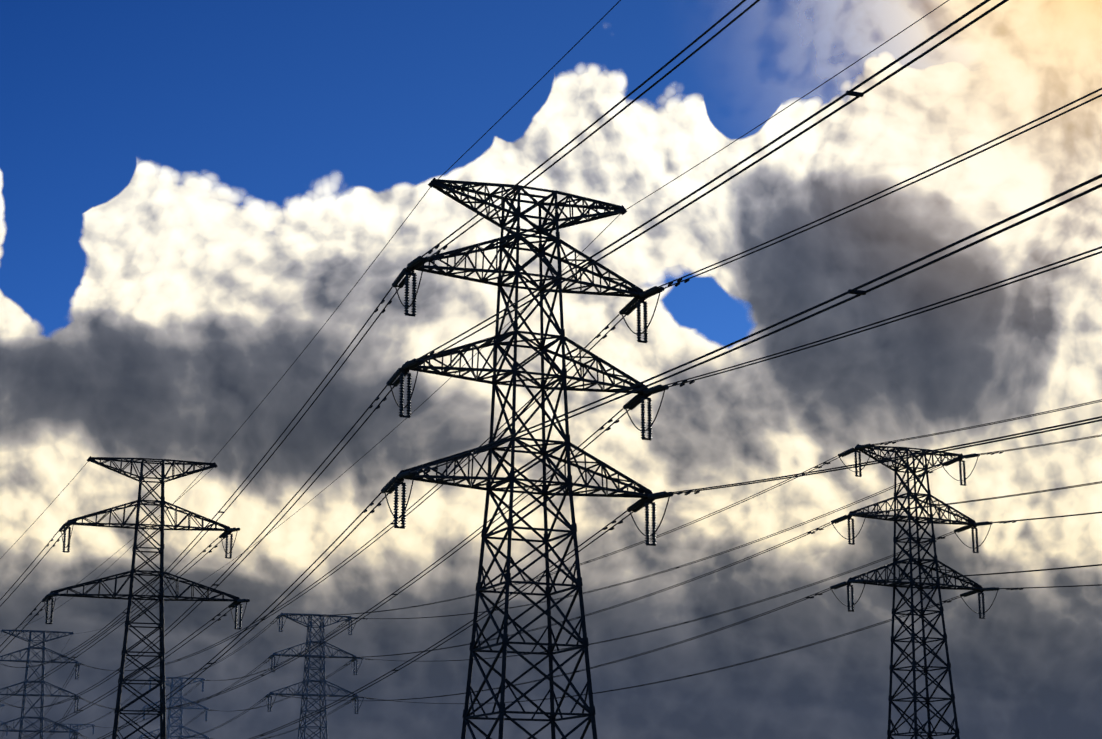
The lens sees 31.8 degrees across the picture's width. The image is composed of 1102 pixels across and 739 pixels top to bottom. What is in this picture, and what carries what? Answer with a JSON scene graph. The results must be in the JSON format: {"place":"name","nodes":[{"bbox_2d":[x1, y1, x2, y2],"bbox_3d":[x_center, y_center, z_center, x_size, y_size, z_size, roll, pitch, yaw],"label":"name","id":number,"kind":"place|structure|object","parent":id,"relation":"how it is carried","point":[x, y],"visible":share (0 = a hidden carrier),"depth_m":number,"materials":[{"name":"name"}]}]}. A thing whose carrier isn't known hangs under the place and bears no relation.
{"place":"outdoors","nodes":[
{"label":"outdoors","id":0,"kind":"place"},
{"bbox_2d":[0,0,847,347],"label":"sky","id":1,"kind":"structure","parent":0,"point":[271,98],"materials":[{"name":"blue"}]},
{"bbox_2d":[0,0,1101,738],"bbox_3d":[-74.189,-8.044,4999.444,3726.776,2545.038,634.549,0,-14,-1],"label":"cloud","id":2,"kind":"structure","parent":0,"point":[202,308],"depth_m":5004.12,"materials":[{"name":"white"}]},
{"label":"ground","id":3,"kind":"structure","parent":0,"visible":0},
{"bbox_2d":[0,704,8,735],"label":"pylon","id":4,"kind":"object","parent":3,"relation":"on","point":[3,722],"visible":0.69,"depth_m":526.10,"materials":[{"name":"grey metal"}]},
{"bbox_2d":[0,629,80,738],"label":"pylon","id":5,"kind":"object","parent":3,"relation":"on","point":[42,682],"visible":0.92,"depth_m":346.92,"materials":[{"name":"steel"},{"name":"glass"}]},
{"bbox_2d":[53,724,94,738],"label":"pylon","id":6,"kind":"object","parent":3,"relation":"on","point":[77,729],"visible":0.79,"depth_m":601.05,"materials":[{"name":"grey metal"}]},
{"bbox_2d":[0,456,249,738],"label":"pylon","id":7,"kind":"object","parent":3,"relation":"on","point":[235,600],"visible":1,"depth_m":123.56,"materials":[{"name":"metal"}]},
{"bbox_2d":[139,677,209,738],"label":"pylon","id":8,"kind":"object","parent":3,"relation":"on","point":[180,726],"visible":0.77,"depth_m":436.16,"materials":[{"name":"steel"},{"name":"glass"}]},
{"bbox_2d":[265,613,363,738],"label":"pylon","id":9,"kind":"object","parent":3,"relation":"on","point":[324,656],"visible":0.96,"depth_m":317.77,"materials":[{"name":"steel"},{"name":"glass"}]},
{"bbox_2d":[0,0,1101,738],"bbox_3d":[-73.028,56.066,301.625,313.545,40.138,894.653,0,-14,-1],"label":"pylon","id":10,"kind":"object","parent":3,"relation":"on","point":[544,352],"visible":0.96,"depth_m":111.75,"materials":[{"name":"metal"}]},
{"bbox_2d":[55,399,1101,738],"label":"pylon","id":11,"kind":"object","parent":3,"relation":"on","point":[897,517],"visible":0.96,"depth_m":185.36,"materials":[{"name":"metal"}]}
]}

